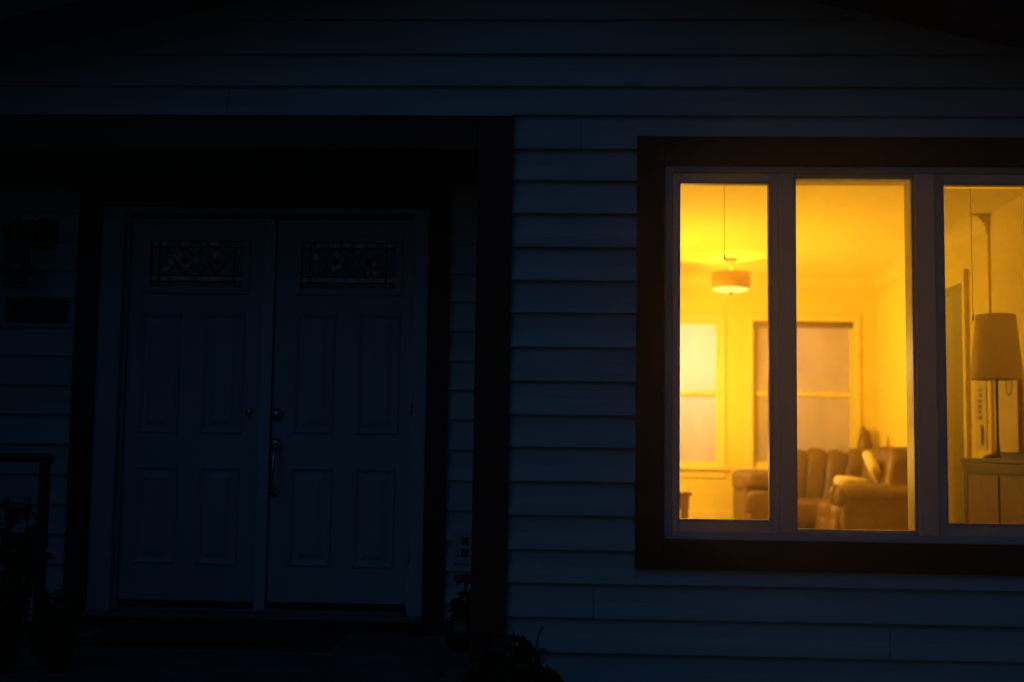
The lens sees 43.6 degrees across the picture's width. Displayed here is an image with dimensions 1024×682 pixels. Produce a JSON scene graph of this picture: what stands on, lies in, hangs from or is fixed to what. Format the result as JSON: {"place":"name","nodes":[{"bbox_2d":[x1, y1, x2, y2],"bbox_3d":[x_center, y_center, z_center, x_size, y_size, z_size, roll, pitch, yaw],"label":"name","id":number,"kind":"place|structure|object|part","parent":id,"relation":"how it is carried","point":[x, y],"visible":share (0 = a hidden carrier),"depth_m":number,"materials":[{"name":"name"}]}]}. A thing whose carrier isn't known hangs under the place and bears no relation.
{"place":"outdoors","nodes":[
{"label":"outdoors","id":0,"kind":"place"},
{"bbox_2d":[443,573,470,651],"bbox_3d":[-0.209,1.291,6.124,0.240,0.358,0.240,1,-5,2],"label":"potted flower","id":1,"kind":"object","parent":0,"point":[456,629],"visible":0.6,"depth_m":6.05,"materials":[{"name":"green plant"}]},
{"bbox_2d":[680,289,877,510],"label":"back wall","id":2,"kind":"structure","parent":0,"point":[723,389],"depth_m":12.03,"materials":[{"name":"beige paint"}]},
{"bbox_2d":[680,313,727,477],"bbox_3d":[1.476,0.507,12.049,1.092,1.536,0.135,1,-5,2],"label":"window","id":3,"kind":"structure","parent":2,"relation":"in","point":[702,343],"depth_m":12.06,"materials":[{"name":"white glass"}]},
{"bbox_2d":[688,511,732,518],"bbox_3d":[2.060,1.747,11.883,2.669,0.327,0.029,1,-5,2],"label":"baseboard","id":4,"kind":"object","parent":2,"relation":"attached to","point":[710,514],"visible":0.03,"depth_m":11.90,"materials":[{"name":"white wood"}]},
{"bbox_2d":[753,321,852,327],"bbox_3d":[2.737,-0.153,12.055,0.922,0.053,0.054,1,-5,2],"label":"roller blind","id":5,"kind":"object","parent":2,"relation":"attached to","point":[815,324],"visible":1,"depth_m":12.03,"materials":[{"name":"brown fabric"}]},
{"bbox_2d":[745,314,860,469],"bbox_3d":[2.727,0.520,11.996,1.092,1.536,0.135,1,-5,2],"label":"window","id":6,"kind":"structure","parent":2,"relation":"in","point":[824,355],"depth_m":12.02,"materials":[{"name":"white glass"}]},
{"bbox_2d":[990,196,1023,463],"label":"wall front part","id":7,"kind":"structure","parent":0,"point":[1006,261],"depth_m":8.48,"materials":[{"name":"beige paint"}]},
{"bbox_2d":[992,380,1022,451],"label":"picture","id":8,"kind":"object","parent":7,"relation":"attached to","point":[1010,418],"visible":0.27,"depth_m":8.37,"materials":[{"name":"fabric"}]},
{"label":"floor","id":9,"kind":"structure","parent":0,"visible":0},
{"bbox_2d":[680,491,691,517],"bbox_3d":[1.201,1.501,10.468,0.500,0.547,0.400,1,-5,2],"label":"side table","id":10,"kind":"object","parent":9,"relation":"on","point":[684,501],"visible":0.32,"depth_m":10.30,"materials":[{"name":"brown wood"}]},
{"bbox_2d":[732,447,907,529],"bbox_3d":[2.650,1.370,10.978,1.364,0.938,1.780,1,-5,2],"label":"sectional sofa","id":11,"kind":"object","parent":9,"relation":"on","point":[824,502],"visible":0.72,"depth_m":10.91,"materials":[{"name":"beige leather"}]},
{"bbox_2d":[833,475,867,486],"bbox_3d":[2.795,1.167,10.554,0.259,0.113,0.305,1,-5,2],"label":"cushion","id":12,"kind":"object","parent":11,"relation":"on","point":[840,480],"visible":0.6,"depth_m":10.42,"materials":[{"name":"fabric"}]},
{"bbox_2d":[857,426,872,450],"bbox_3d":[3.272,0.930,11.860,0.148,0.285,0.148,1,-5,2],"label":"ornament","id":13,"kind":"object","parent":11,"relation":"on","point":[864,441],"visible":0.77,"depth_m":11.82,"materials":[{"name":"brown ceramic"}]},
{"bbox_2d":[862,451,881,483],"bbox_3d":[2.956,1.038,10.459,0.174,0.284,0.304,-1,-5,24],"label":"cushion","id":14,"kind":"object","parent":11,"relation":"on","point":[873,467],"visible":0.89,"depth_m":10.35,"materials":[{"name":"fabric"}]},
{"bbox_2d":[796,184,1023,277],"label":"front wall","id":15,"kind":"structure","parent":9,"relation":"on","point":[903,185],"depth_m":6.16,"materials":[{"name":"beige paint"}]},
{"bbox_2d":[723,216,724,259],"bbox_3d":[1.037,-0.602,6.249,0.010,0.414,0.010,1,-5,2],"label":"blind cord","id":16,"kind":"object","parent":15,"relation":"hanging from","point":[724,238],"visible":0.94,"depth_m":6.24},
{"bbox_2d":[970,187,973,319],"bbox_3d":[2.223,-0.447,6.187,0.010,0.699,0.010,1,-5,2],"label":"blind cord","id":17,"kind":"object","parent":15,"relation":"hanging from","point":[971,256],"visible":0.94,"depth_m":6.18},
{"bbox_2d":[876,214,993,522],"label":"wall","id":18,"kind":"structure","parent":9,"relation":"on","point":[891,368],"depth_m":10.15,"materials":[{"name":"beige paint"}]},
{"bbox_2d":[945,269,970,457],"bbox_3d":[3.298,0.623,9.675,0.033,2.217,0.970,1,-5,2],"label":"doorway casing","id":19,"kind":"object","parent":18,"relation":"attached to","point":[955,279],"visible":0.38,"depth_m":9.25,"materials":[{"name":"white wood"}]},
{"bbox_2d":[974,381,987,449],"bbox_3d":[3.272,0.519,8.954,0.023,0.488,0.255,1,-5,2],"label":"wall hanging","id":20,"kind":"object","parent":18,"relation":"attached to","point":[980,412],"depth_m":8.94,"materials":[{"name":"fabric"}]},
{"bbox_2d":[951,292,964,522],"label":"hall wall","id":21,"kind":"structure","parent":9,"relation":"on","point":[957,367],"depth_m":10.42,"materials":[{"name":"paint"}]},
{"bbox_2d":[961,458,1023,523],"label":"sideboard","id":22,"kind":"object","parent":9,"relation":"on","point":[993,492],"visible":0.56,"depth_m":7.44,"materials":[{"name":"brown wood"}]},
{"bbox_3d":[2.810,1.120,7.621,0.011,0.635,0.549,1,-5,2],"label":"door","id":23,"kind":"part","parent":22,"relation":"part of","materials":[{"name":"brown wood"}]},
{"bbox_2d":[970,313,1023,457],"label":"table lamp","id":24,"kind":"object","parent":22,"relation":"on","point":[996,355],"visible":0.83,"depth_m":7.61,"materials":[{"name":"fabric"}]},
{"bbox_2d":[999,452,1023,458],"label":"tray","id":25,"kind":"object","parent":22,"relation":"on","point":[1020,455],"visible":0.86,"depth_m":7.30,"materials":[{"name":"brown wood"}]},
{"bbox_3d":[2.787,1.072,7.066,0.011,0.635,0.474,1,-5,2],"label":"door","id":26,"kind":"part","parent":22,"relation":"part of","materials":[{"name":"brown wood"}]},
{"label":"lawn","id":27,"kind":"structure","parent":0,"visible":0},
{"bbox_2d":[435,627,563,681],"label":"bush","id":28,"kind":"object","parent":27,"relation":"on","point":[516,664],"visible":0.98,"depth_m":5.29,"materials":[{"name":"green plant"}]},
{"bbox_2d":[0,0,1023,681],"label":"house","id":29,"kind":"structure","parent":27,"relation":"on","point":[372,306],"depth_m":6.02,"materials":[{"name":"wood"}]},
{"bbox_2d":[0,453,54,654],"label":"handrail","id":30,"kind":"object","parent":29,"relation":"on","point":[45,460],"visible":0.62,"depth_m":5.79,"materials":[{"name":"black metal"}]},
{"bbox_2d":[0,495,55,673],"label":"tall plant","id":31,"kind":"object","parent":29,"relation":"on","point":[15,593],"visible":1,"depth_m":5.32,"materials":[{"name":"green plant"}]},
{"bbox_2d":[0,215,57,287],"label":"wall lantern","id":32,"kind":"object","parent":29,"relation":"attached to","point":[18,231],"depth_m":6.65,"materials":[{"name":"black paint"}]},
{"bbox_2d":[5,299,67,322],"bbox_3d":[-2.517,-0.161,6.775,0.328,0.124,0.016,1,-5,2],"label":"plaque","id":33,"kind":"object","parent":29,"relation":"attached to","point":[39,310],"visible":1,"depth_m":6.77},
{"bbox_2d":[23,586,84,672],"bbox_3d":[-1.897,1.206,5.344,0.240,0.361,0.248,1,-5,2],"label":"tall plant","id":34,"kind":"object","parent":29,"relation":"on","point":[50,629],"visible":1,"depth_m":5.31,"materials":[{"name":"green plant"}]},
{"bbox_2d":[117,218,276,608],"bbox_3d":[-1.661,0.377,6.784,0.781,2.070,0.067,1,-5,2],"label":"door","id":35,"kind":"structure","parent":29,"relation":"in","point":[196,454],"depth_m":6.77,"materials":[{"name":"white paint"}]},
{"bbox_2d":[266,219,413,608],"bbox_3d":[-0.905,0.369,6.730,0.736,2.042,0.114,1,-5,2],"label":"door","id":36,"kind":"structure","parent":29,"relation":"in","point":[340,429],"depth_m":6.74,"materials":[{"name":"white paint"}]},
{"bbox_2d":[453,531,471,563],"bbox_3d":[-0.247,1.060,6.574,0.109,0.168,0.024,1,-5,2],"label":"outlet","id":37,"kind":"object","parent":29,"relation":"attached to","point":[462,541],"visible":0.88,"depth_m":6.57,"materials":[{"name":"plastic"}]},
{"bbox_2d":[635,136,1023,575],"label":"window","id":38,"kind":"structure","parent":29,"relation":"in","point":[924,166],"depth_m":5.87,"materials":[{"name":"brown paint"}]},
{"bbox_2d":[680,185,1021,274],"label":"ceiling","id":39,"kind":"structure","parent":29,"relation":"attached to","point":[849,230],"depth_m":9.35,"materials":[{"name":"paint"}]},
{"bbox_2d":[712,257,749,294],"bbox_3d":[1.885,-0.556,11.023,0.330,0.318,0.330,1,-5,2],"label":"ceiling lamp","id":40,"kind":"object","parent":39,"relation":"attached to","point":[730,281],"visible":0.99,"depth_m":10.89,"materials":[{"name":"fabric"}]},
{"bbox_2d":[680,214,986,290],"bbox_3d":[2.028,-0.691,10.510,2.670,0.134,3.168,1,-5,2],"label":"ceiling moulding","id":41,"kind":"object","parent":39,"relation":"attached to","point":[957,233],"visible":0.44,"depth_m":11.96,"materials":[{"name":"paint"}]}
]}

